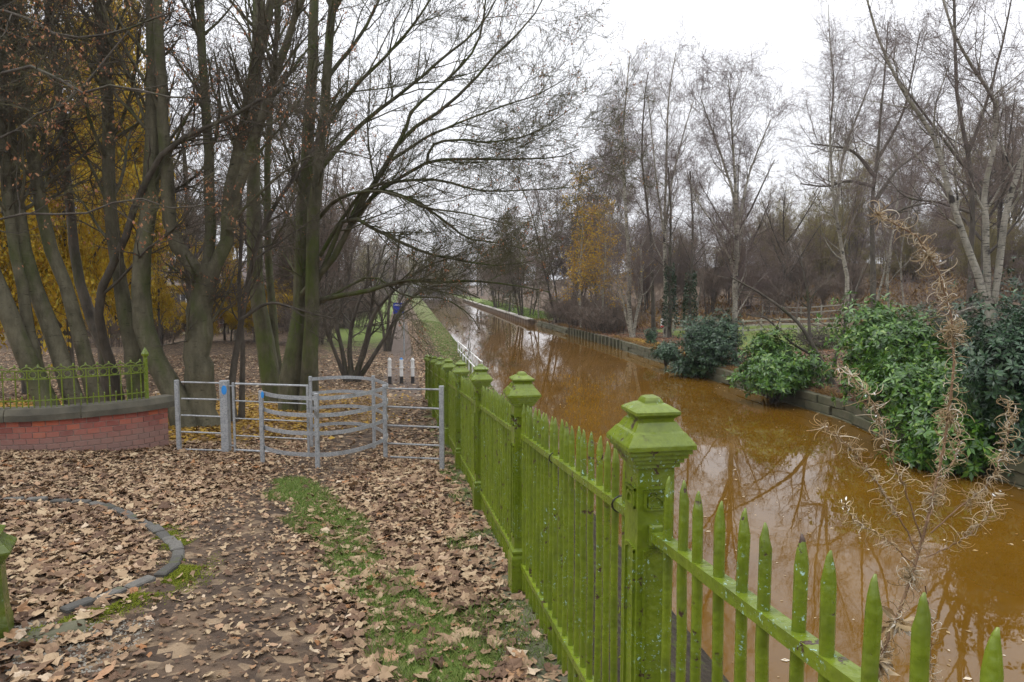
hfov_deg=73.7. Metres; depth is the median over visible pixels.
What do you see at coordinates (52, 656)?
fallen leaf
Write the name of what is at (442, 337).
verge grass
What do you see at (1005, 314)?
rhododendron
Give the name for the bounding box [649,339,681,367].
rhododendron
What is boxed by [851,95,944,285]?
birch
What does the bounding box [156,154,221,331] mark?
oak
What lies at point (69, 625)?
flat stone
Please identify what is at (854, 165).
willow
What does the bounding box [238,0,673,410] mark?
sycamore
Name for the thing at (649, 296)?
willow
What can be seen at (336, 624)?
fallen leaf
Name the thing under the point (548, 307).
bramble
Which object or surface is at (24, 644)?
fallen leaf
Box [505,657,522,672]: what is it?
fallen leaf
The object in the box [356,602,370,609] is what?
fallen leaf
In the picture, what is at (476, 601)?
fallen leaf
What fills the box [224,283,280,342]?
maple
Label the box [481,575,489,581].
fallen leaf
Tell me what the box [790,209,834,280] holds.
willow
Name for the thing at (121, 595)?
fallen leaf
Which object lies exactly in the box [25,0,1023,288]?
sky
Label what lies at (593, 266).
birch
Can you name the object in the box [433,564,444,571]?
fallen leaf
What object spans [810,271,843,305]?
willow
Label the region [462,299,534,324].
sheet piling
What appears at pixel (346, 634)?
fallen leaf
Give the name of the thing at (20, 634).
fallen leaf
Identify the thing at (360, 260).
willow
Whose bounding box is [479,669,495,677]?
fallen leaf
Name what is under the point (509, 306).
ivy tree
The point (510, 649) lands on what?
fallen leaf
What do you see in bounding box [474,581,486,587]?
fallen leaf
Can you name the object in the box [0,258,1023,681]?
ground
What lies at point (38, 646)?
fallen leaf
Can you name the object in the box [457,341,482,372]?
white railing
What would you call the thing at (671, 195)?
birch
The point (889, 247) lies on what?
birch
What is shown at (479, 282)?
oak
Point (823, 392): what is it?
dry grass
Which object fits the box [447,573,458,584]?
fallen leaf
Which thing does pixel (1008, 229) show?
willow
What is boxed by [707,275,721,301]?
willow
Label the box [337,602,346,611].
fallen leaf
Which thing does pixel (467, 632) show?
fallen leaf
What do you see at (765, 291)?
willow
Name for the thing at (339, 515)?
grass
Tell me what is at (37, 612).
fallen leaf
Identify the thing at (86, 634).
fallen leaf
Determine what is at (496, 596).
fallen leaf
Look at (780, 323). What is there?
timber fence
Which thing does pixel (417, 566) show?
fallen leaf
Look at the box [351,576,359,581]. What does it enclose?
fallen leaf
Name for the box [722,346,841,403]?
laurel
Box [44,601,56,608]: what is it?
fallen leaf
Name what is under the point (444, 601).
fallen leaf
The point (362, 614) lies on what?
fallen leaf
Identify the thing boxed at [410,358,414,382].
bollard
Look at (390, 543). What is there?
fallen leaf
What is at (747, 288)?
willow
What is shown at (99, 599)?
fallen leaf
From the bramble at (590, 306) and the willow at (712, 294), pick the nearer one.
the bramble at (590, 306)
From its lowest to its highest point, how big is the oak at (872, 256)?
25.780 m
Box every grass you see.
[261,443,561,681]
[412,320,496,393]
[481,302,556,319]
[532,318,1023,455]
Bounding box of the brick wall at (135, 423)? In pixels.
[0,394,174,451]
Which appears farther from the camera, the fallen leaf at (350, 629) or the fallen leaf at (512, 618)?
the fallen leaf at (512, 618)
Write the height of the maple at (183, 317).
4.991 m
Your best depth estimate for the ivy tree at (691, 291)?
48.67 m
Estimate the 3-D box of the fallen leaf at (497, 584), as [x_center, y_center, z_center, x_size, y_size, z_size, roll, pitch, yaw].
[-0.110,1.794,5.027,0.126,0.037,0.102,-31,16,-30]
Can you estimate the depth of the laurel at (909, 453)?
16.29 m
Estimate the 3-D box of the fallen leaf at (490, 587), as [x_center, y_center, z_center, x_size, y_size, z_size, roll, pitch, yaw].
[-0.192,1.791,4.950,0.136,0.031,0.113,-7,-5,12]
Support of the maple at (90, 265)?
on the ground at (158, 660)
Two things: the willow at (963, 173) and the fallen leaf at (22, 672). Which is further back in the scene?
the willow at (963, 173)
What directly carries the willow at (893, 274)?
on the ground at (158, 660)
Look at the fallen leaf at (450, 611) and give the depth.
4.46 m
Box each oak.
[78,91,223,264]
[95,160,217,279]
[151,102,262,297]
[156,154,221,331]
[282,147,437,327]
[360,234,392,284]
[466,259,483,295]
[687,143,804,316]
[738,173,836,313]
[750,224,814,302]
[773,0,997,308]
[837,0,1023,313]
[883,128,957,272]
[892,73,1023,297]
[951,97,1023,266]
[953,75,1023,293]
[957,119,1023,252]
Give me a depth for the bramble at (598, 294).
65.67 m
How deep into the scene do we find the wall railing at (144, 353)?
10.96 m
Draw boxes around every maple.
[0,0,158,371]
[0,2,102,393]
[0,157,69,344]
[3,0,79,359]
[32,0,184,377]
[60,1,141,351]
[63,0,182,359]
[63,300,94,338]
[130,237,199,346]
[153,280,184,343]
[177,287,234,336]
[190,211,252,340]
[213,271,252,340]
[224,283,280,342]
[266,279,292,322]
[275,280,292,328]
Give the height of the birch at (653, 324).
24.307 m
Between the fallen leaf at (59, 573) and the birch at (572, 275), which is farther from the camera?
the birch at (572, 275)
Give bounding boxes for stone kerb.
[0,496,184,613]
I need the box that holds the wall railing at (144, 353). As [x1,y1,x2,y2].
[0,347,148,408]
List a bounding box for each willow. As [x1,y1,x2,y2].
[215,57,396,342]
[263,193,356,311]
[349,232,379,289]
[356,236,384,293]
[366,234,400,296]
[384,247,422,297]
[388,249,420,297]
[445,261,465,285]
[466,222,525,307]
[479,202,561,314]
[506,128,652,321]
[551,168,639,299]
[614,216,659,313]
[616,222,666,308]
[633,228,699,276]
[646,224,695,309]
[672,218,709,266]
[673,213,706,306]
[685,230,731,314]
[703,233,733,304]
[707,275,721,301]
[712,205,766,305]
[715,248,780,308]
[740,242,802,315]
[745,212,794,247]
[746,176,809,296]
[750,199,808,273]
[777,233,831,300]
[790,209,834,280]
[793,189,853,291]
[797,119,914,272]
[806,209,868,255]
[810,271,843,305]
[811,240,841,283]
[814,241,849,286]
[814,247,869,310]
[841,183,876,271]
[855,188,919,276]
[855,248,890,285]
[861,234,880,259]
[879,247,903,279]
[883,207,940,281]
[897,223,936,280]
[913,76,1023,256]
[913,208,946,252]
[919,195,977,268]
[921,207,968,261]
[933,201,1004,273]
[948,228,996,286]
[957,213,1014,268]
[964,199,1023,267]
[992,222,1023,282]
[994,217,1023,280]
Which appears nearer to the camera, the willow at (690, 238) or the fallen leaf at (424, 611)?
the fallen leaf at (424, 611)
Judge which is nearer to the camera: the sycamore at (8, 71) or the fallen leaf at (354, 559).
the fallen leaf at (354, 559)
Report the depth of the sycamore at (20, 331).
13.55 m
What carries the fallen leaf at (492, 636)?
on the ground at (158, 660)
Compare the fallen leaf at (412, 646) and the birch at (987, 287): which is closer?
the fallen leaf at (412, 646)
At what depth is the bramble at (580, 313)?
59.41 m
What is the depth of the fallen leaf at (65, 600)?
4.63 m
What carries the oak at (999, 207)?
on the ground at (158, 660)
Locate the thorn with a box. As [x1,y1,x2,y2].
[697,226,878,384]
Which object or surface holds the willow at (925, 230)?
on the ground at (158, 660)
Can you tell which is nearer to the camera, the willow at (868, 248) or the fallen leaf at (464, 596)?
the fallen leaf at (464, 596)
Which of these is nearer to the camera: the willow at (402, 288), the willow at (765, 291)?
the willow at (765, 291)
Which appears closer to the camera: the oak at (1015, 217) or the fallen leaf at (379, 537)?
the fallen leaf at (379, 537)
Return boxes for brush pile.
[786,314,848,351]
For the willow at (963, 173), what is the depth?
88.66 m
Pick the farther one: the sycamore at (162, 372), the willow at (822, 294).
the willow at (822, 294)
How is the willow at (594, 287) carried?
on the ground at (158, 660)
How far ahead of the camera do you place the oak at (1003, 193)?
62.96 m
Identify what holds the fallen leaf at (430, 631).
on the ground at (158, 660)
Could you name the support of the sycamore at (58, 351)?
on the ground at (158, 660)
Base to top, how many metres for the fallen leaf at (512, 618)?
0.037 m
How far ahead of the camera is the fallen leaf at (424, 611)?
4.52 m
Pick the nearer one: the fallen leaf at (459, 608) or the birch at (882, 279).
the fallen leaf at (459, 608)
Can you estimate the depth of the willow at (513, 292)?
93.58 m
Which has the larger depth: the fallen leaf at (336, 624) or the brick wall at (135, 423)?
the brick wall at (135, 423)
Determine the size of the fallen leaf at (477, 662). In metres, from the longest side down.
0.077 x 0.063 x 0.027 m
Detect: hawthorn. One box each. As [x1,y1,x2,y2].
[276,203,489,381]
[355,210,494,350]
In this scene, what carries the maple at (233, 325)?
on the ground at (158, 660)
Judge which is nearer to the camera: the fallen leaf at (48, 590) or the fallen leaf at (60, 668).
the fallen leaf at (60, 668)
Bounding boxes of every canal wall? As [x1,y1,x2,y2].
[537,321,566,333]
[621,341,1023,488]
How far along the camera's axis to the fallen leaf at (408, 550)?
5.86 m
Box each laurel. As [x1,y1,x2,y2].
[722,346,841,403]
[745,324,800,398]
[815,291,967,401]
[831,346,1005,449]
[874,407,1021,481]
[913,300,979,362]
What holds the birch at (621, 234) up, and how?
on the ground at (158, 660)
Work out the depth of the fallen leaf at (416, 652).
3.87 m
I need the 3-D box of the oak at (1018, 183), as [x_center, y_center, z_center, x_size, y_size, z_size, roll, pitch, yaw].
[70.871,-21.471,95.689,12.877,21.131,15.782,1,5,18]
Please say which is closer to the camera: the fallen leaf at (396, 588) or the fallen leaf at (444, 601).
the fallen leaf at (444, 601)
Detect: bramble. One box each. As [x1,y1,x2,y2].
[65,299,122,347]
[153,309,185,343]
[155,291,186,335]
[212,311,245,333]
[277,305,291,334]
[320,261,371,326]
[327,286,386,327]
[361,291,385,315]
[536,294,565,325]
[547,295,574,322]
[550,291,582,325]
[556,284,608,328]
[562,297,626,331]
[564,299,639,333]
[573,287,623,314]
[573,296,608,328]
[595,299,649,330]
[595,300,626,328]
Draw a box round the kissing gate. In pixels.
[174,375,444,468]
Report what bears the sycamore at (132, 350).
on the ground at (158, 660)
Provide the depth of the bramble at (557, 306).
75.65 m
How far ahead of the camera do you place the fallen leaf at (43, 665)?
3.67 m
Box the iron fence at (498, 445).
[423,354,1003,681]
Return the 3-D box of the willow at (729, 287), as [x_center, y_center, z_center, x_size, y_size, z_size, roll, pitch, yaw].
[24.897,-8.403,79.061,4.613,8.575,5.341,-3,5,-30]
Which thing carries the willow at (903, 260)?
on the ground at (158, 660)
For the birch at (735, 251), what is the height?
16.323 m
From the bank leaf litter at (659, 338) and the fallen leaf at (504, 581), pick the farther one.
the bank leaf litter at (659, 338)
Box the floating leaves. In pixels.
[500,340,1023,679]
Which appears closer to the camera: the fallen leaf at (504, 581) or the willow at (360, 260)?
the fallen leaf at (504, 581)
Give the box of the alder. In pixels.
[175,88,363,422]
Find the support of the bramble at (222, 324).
on the ground at (158, 660)
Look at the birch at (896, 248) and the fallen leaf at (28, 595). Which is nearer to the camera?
the fallen leaf at (28, 595)
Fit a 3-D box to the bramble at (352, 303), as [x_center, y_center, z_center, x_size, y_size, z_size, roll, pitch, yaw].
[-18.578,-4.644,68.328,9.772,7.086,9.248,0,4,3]
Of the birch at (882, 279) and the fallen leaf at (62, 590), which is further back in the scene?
the birch at (882, 279)
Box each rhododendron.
[642,327,658,344]
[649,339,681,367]
[663,359,706,376]
[667,304,750,377]
[940,289,1023,476]
[943,255,1023,367]
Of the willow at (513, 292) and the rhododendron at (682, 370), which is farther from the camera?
the willow at (513, 292)
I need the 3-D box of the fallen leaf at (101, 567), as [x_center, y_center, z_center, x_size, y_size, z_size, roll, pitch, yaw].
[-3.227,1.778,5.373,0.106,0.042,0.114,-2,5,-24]
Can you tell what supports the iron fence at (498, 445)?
on the ground at (158, 660)
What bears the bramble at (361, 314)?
on the ground at (158, 660)
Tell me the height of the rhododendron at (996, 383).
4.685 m
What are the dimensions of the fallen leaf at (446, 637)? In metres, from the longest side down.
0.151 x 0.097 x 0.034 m
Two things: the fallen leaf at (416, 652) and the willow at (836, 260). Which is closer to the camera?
the fallen leaf at (416, 652)
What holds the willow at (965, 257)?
on the ground at (158, 660)
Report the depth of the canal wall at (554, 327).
72.82 m
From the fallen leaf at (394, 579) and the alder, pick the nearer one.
the fallen leaf at (394, 579)
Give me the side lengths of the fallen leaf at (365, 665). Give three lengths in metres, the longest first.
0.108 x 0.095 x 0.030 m
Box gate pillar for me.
[0,525,16,638]
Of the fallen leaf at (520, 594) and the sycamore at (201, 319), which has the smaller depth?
the fallen leaf at (520, 594)
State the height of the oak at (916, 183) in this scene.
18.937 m
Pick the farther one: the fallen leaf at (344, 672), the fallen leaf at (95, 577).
the fallen leaf at (95, 577)
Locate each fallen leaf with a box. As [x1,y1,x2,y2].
[3,628,20,638]
[3,649,21,662]
[9,664,19,676]
[10,666,30,678]
[13,628,26,639]
[14,600,30,613]
[14,611,31,623]
[14,641,36,648]
[18,593,31,597]
[18,663,38,669]
[20,598,37,605]
[22,655,43,661]
[28,659,54,674]
[29,644,44,648]
[31,609,44,617]
[32,586,55,595]
[36,593,57,604]
[37,652,64,665]
[40,623,54,631]
[41,642,56,653]
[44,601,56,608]
[53,589,68,592]
[53,630,73,641]
[54,568,74,576]
[54,578,70,587]
[54,664,64,672]
[62,597,73,603]
[64,636,79,643]
[71,629,85,644]
[75,610,90,619]
[78,632,91,639]
[84,578,96,590]
[86,573,103,579]
[87,608,106,618]
[90,632,103,637]
[92,570,112,575]
[93,591,112,604]
[93,664,113,679]
[94,565,108,570]
[103,577,115,587]
[103,629,111,635]
[112,594,127,597]
[113,577,130,586]
[117,651,131,660]
[120,579,136,585]
[126,587,137,593]
[132,649,146,654]
[304,625,317,633]
[315,622,326,634]
[316,593,327,601]
[324,584,338,594]
[334,622,343,626]
[335,662,355,679]
[336,631,352,637]
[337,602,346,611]
[338,596,350,602]
[339,647,353,651]
[341,626,354,638]
[344,615,357,624]
[350,555,366,562]
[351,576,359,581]
[353,636,366,648]
[354,629,365,636]
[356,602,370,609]
[356,612,365,621]
[358,651,367,657]
[361,651,379,665]
[362,654,377,668]
[364,620,383,629]
[366,661,381,676]
[370,587,383,593]
[370,607,384,613]
[373,536,386,541]
[376,574,385,582]
[382,648,399,661]
[385,637,394,646]
[386,539,398,546]
[387,586,403,595]
[388,569,398,574]
[388,576,403,585]
[392,599,406,610]
[399,585,412,590]
[401,575,417,584]
[406,548,415,555]
[406,601,416,610]
[406,643,419,653]
[407,621,421,629]
[409,563,422,569]
[410,648,427,660]
[417,605,431,616]
[426,625,439,637]
[429,654,443,666]
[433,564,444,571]
[433,633,452,645]
[437,599,446,606]
[437,646,451,652]
[438,554,449,558]
[445,608,456,614]
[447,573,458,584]
[448,569,459,575]
[448,584,459,596]
[450,632,460,643]
[452,600,468,607]
[452,627,471,636]
[454,605,468,613]
[455,530,465,535]
[456,549,465,557]
[460,590,469,599]
[461,570,476,578]
[466,584,474,592]
[468,593,477,605]
[469,557,485,563]
[469,599,482,605]
[469,659,480,667]
[470,631,478,637]
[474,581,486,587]
[479,586,493,589]
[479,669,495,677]
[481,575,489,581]
[481,598,490,603]
[486,567,498,575]
[487,629,503,636]
[487,634,498,641]
[487,639,499,648]
[491,614,509,622]
[491,665,508,678]
[493,594,507,601]
[493,618,502,623]
[495,579,503,589]
[497,594,510,599]
[498,576,507,583]
[500,638,516,646]
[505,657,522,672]
[505,667,526,678]
[506,614,519,621]
[506,646,527,657]
[508,609,522,615]
[508,649,525,660]
[508,663,528,674]
[510,591,524,600]
[521,624,536,631]
[527,657,536,664]
[528,667,542,674]
[531,629,540,638]
[543,654,556,659]
[543,662,558,672]
[552,669,567,675]
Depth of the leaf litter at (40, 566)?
4.94 m
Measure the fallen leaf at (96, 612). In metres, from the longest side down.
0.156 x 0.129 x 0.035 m
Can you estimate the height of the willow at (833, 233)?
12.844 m
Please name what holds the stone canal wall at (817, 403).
on the ground at (158, 660)
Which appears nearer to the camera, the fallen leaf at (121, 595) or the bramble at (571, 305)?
the fallen leaf at (121, 595)
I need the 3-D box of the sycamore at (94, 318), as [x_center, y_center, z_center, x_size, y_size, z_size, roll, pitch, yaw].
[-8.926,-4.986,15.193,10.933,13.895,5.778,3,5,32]
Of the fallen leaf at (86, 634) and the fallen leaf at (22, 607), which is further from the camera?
the fallen leaf at (22, 607)
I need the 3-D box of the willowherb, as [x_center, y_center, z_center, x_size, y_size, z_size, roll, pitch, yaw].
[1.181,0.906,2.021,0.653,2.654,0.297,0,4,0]
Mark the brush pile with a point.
(819, 336)
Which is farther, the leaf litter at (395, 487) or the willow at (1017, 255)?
the willow at (1017, 255)
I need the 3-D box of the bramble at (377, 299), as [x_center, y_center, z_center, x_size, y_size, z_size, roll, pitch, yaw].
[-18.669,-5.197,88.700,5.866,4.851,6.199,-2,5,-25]
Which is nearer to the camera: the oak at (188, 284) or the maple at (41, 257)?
the maple at (41, 257)
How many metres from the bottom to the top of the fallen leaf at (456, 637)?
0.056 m
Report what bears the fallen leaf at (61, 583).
on the ground at (158, 660)
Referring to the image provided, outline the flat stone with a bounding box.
[7,619,86,642]
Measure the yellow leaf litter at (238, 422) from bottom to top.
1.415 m
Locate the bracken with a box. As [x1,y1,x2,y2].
[605,263,1023,328]
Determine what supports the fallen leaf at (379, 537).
on the ground at (158, 660)
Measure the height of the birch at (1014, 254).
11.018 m
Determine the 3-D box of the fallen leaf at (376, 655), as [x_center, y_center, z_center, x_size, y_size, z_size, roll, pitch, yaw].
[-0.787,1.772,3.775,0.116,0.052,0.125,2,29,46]
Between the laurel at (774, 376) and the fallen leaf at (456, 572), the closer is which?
the fallen leaf at (456, 572)
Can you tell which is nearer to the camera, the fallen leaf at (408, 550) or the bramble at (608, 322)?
the fallen leaf at (408, 550)
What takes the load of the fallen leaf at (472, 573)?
on the ground at (158, 660)
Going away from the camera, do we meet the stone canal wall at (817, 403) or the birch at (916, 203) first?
the stone canal wall at (817, 403)
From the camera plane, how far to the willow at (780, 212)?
80.15 m
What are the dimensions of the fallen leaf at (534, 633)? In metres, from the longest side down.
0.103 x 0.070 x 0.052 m
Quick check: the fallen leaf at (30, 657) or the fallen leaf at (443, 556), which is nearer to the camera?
the fallen leaf at (30, 657)
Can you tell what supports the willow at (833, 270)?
on the ground at (158, 660)
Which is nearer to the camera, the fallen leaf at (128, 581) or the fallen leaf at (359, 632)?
the fallen leaf at (359, 632)
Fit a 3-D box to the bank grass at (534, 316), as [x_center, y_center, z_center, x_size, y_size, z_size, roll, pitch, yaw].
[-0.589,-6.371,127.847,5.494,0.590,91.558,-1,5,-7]
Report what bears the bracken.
on the ground at (158, 660)
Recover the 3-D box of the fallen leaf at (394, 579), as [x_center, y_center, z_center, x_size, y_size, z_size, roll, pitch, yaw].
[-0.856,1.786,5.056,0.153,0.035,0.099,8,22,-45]
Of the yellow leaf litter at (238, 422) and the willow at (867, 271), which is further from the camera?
the willow at (867, 271)
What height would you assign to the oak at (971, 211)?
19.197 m
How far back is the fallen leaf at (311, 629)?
4.21 m
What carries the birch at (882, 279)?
on the ground at (158, 660)
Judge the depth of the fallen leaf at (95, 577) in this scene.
5.09 m
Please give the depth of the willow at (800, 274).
78.09 m
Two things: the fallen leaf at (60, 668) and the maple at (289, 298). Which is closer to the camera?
the fallen leaf at (60, 668)
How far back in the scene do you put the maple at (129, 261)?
32.10 m
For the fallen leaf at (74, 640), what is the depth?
4.02 m
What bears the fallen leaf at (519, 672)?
on the ground at (158, 660)
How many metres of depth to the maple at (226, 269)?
48.83 m
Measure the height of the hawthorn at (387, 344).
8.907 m
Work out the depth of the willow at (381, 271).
285.85 m
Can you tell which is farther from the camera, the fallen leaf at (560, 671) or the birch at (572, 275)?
the birch at (572, 275)
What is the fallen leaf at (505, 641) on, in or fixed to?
on the ground at (158, 660)
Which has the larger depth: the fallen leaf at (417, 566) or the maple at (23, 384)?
the maple at (23, 384)
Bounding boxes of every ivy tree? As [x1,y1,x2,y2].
[504,235,514,311]
[643,145,685,337]
[665,157,724,330]
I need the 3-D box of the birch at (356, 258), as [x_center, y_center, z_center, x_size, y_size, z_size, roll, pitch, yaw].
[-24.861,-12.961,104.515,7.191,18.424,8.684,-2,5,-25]
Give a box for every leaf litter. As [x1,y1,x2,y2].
[0,351,438,444]
[0,387,418,451]
[0,438,495,544]
[0,538,579,681]
[408,322,493,396]
[572,320,1009,447]
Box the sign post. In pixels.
[393,303,404,355]
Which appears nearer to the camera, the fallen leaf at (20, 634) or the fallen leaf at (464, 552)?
the fallen leaf at (20, 634)
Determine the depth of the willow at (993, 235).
77.81 m
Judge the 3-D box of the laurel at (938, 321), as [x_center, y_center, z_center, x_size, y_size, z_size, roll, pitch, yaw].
[15.879,0.296,24.697,3.116,3.805,2.916,-1,5,-11]
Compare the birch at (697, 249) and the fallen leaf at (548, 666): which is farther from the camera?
the birch at (697, 249)
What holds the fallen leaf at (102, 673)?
on the ground at (158, 660)
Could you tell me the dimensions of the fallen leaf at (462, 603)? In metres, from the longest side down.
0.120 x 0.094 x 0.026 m
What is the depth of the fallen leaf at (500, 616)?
4.38 m
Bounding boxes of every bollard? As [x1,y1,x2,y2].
[387,358,391,383]
[399,358,403,383]
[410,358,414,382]
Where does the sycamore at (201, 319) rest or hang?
on the ground at (158, 660)
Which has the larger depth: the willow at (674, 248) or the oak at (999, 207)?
the willow at (674, 248)
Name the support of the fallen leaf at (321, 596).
on the ground at (158, 660)
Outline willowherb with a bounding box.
[807,195,1023,681]
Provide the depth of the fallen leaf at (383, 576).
5.14 m
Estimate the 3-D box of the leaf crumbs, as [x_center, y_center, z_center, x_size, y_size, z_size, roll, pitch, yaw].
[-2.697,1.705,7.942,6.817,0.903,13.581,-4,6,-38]
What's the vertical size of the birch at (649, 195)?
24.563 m
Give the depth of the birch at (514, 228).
111.87 m
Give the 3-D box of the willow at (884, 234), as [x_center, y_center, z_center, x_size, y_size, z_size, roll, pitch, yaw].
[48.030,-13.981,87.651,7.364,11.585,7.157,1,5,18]
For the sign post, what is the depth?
39.29 m
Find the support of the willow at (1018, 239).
on the ground at (158, 660)
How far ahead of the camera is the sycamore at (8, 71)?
9.58 m
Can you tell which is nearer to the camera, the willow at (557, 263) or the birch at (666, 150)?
the birch at (666, 150)
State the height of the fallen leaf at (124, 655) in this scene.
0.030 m
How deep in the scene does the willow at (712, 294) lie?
70.47 m
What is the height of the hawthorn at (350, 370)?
7.643 m
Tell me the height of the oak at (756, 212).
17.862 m
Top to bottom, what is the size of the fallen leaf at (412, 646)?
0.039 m
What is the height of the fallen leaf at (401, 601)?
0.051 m
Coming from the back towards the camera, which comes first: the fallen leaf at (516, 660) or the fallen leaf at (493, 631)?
the fallen leaf at (493, 631)
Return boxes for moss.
[6,522,235,642]
[567,556,620,681]
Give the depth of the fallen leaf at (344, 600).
4.68 m
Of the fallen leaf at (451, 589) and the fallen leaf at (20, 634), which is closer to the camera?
the fallen leaf at (20, 634)
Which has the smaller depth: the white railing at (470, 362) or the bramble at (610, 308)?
the white railing at (470, 362)
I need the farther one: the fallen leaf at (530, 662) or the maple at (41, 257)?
the maple at (41, 257)
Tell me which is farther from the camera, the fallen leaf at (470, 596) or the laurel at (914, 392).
the laurel at (914, 392)
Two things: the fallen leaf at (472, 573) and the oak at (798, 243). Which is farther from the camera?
the oak at (798, 243)
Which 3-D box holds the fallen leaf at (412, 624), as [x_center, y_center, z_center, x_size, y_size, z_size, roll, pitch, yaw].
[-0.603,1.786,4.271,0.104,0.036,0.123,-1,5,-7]
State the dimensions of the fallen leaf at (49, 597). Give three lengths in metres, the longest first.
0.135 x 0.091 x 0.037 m
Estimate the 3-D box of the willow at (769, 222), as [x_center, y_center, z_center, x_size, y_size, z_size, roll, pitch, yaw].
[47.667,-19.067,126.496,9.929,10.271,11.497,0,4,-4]
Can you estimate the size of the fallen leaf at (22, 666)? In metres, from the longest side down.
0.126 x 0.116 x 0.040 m
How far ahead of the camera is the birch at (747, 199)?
130.29 m
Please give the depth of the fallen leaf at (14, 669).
3.64 m
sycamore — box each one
[0,0,118,413]
[0,0,142,405]
[0,0,213,402]
[0,0,271,283]
[0,0,348,400]
[3,0,257,398]
[15,0,271,427]
[19,0,430,426]
[167,0,395,401]
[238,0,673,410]
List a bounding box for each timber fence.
[672,317,838,333]
[762,303,842,316]
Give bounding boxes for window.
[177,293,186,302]
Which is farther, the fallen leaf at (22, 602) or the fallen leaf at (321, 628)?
the fallen leaf at (22, 602)
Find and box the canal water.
[424,297,1023,681]
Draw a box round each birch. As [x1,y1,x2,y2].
[190,88,285,340]
[340,200,372,285]
[383,229,403,299]
[383,253,410,299]
[496,199,526,310]
[521,144,560,316]
[525,155,576,320]
[538,199,576,300]
[553,159,603,326]
[568,194,638,330]
[570,97,645,291]
[573,15,693,336]
[579,137,641,293]
[580,72,648,300]
[596,13,729,336]
[611,29,686,330]
[618,115,663,312]
[619,176,645,276]
[633,156,668,232]
[636,137,694,298]
[651,31,823,364]
[673,134,751,307]
[740,183,757,238]
[754,0,979,332]
[814,0,1023,360]
[835,91,923,300]
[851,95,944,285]
[860,96,980,311]
[876,73,980,316]
[894,152,925,229]
[991,231,1023,275]
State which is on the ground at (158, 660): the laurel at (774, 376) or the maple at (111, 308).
the maple at (111, 308)
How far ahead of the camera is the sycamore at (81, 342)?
14.50 m
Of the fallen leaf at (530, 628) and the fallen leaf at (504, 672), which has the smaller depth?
the fallen leaf at (504, 672)
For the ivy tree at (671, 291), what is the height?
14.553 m
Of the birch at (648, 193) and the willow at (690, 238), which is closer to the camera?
the birch at (648, 193)
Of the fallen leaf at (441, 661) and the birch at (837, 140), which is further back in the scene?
the birch at (837, 140)
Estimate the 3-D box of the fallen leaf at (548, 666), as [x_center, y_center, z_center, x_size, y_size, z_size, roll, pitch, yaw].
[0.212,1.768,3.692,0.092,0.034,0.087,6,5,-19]
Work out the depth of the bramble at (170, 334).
48.05 m
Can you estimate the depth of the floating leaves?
12.52 m
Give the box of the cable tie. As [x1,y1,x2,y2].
[611,495,621,512]
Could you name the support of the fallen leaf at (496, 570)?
on the fallen leaf
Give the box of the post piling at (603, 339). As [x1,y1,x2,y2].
[567,328,625,349]
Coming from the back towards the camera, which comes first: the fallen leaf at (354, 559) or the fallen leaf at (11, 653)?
the fallen leaf at (354, 559)
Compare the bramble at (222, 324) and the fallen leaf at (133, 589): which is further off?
the bramble at (222, 324)
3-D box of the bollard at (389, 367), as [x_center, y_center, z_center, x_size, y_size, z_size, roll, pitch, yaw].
[-4.908,1.241,27.397,0.167,1.150,0.167,0,4,0]
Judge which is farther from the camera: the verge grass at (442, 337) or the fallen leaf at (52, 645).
the verge grass at (442, 337)
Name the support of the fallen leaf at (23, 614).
on the ground at (158, 660)
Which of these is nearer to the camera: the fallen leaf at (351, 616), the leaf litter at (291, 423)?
the fallen leaf at (351, 616)
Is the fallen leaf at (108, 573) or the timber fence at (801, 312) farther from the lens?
the timber fence at (801, 312)
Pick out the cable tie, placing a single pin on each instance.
(614, 499)
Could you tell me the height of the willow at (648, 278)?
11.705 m
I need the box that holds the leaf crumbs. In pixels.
[0,449,560,681]
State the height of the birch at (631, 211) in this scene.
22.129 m
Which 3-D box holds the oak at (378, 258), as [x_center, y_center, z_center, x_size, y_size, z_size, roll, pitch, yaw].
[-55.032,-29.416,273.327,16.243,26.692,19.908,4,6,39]
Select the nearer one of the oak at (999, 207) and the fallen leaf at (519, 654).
the fallen leaf at (519, 654)
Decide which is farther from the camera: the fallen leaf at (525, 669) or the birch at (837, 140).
the birch at (837, 140)
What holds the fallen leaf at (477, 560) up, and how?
on the ground at (158, 660)
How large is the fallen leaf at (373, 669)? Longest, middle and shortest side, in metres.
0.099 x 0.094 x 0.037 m
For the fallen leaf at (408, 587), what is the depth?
4.97 m
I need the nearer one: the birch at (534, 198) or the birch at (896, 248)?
the birch at (896, 248)
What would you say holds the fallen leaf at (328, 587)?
on the ground at (158, 660)
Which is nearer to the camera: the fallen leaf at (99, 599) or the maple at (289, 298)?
the fallen leaf at (99, 599)
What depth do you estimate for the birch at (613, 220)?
65.92 m
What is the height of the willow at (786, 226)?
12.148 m

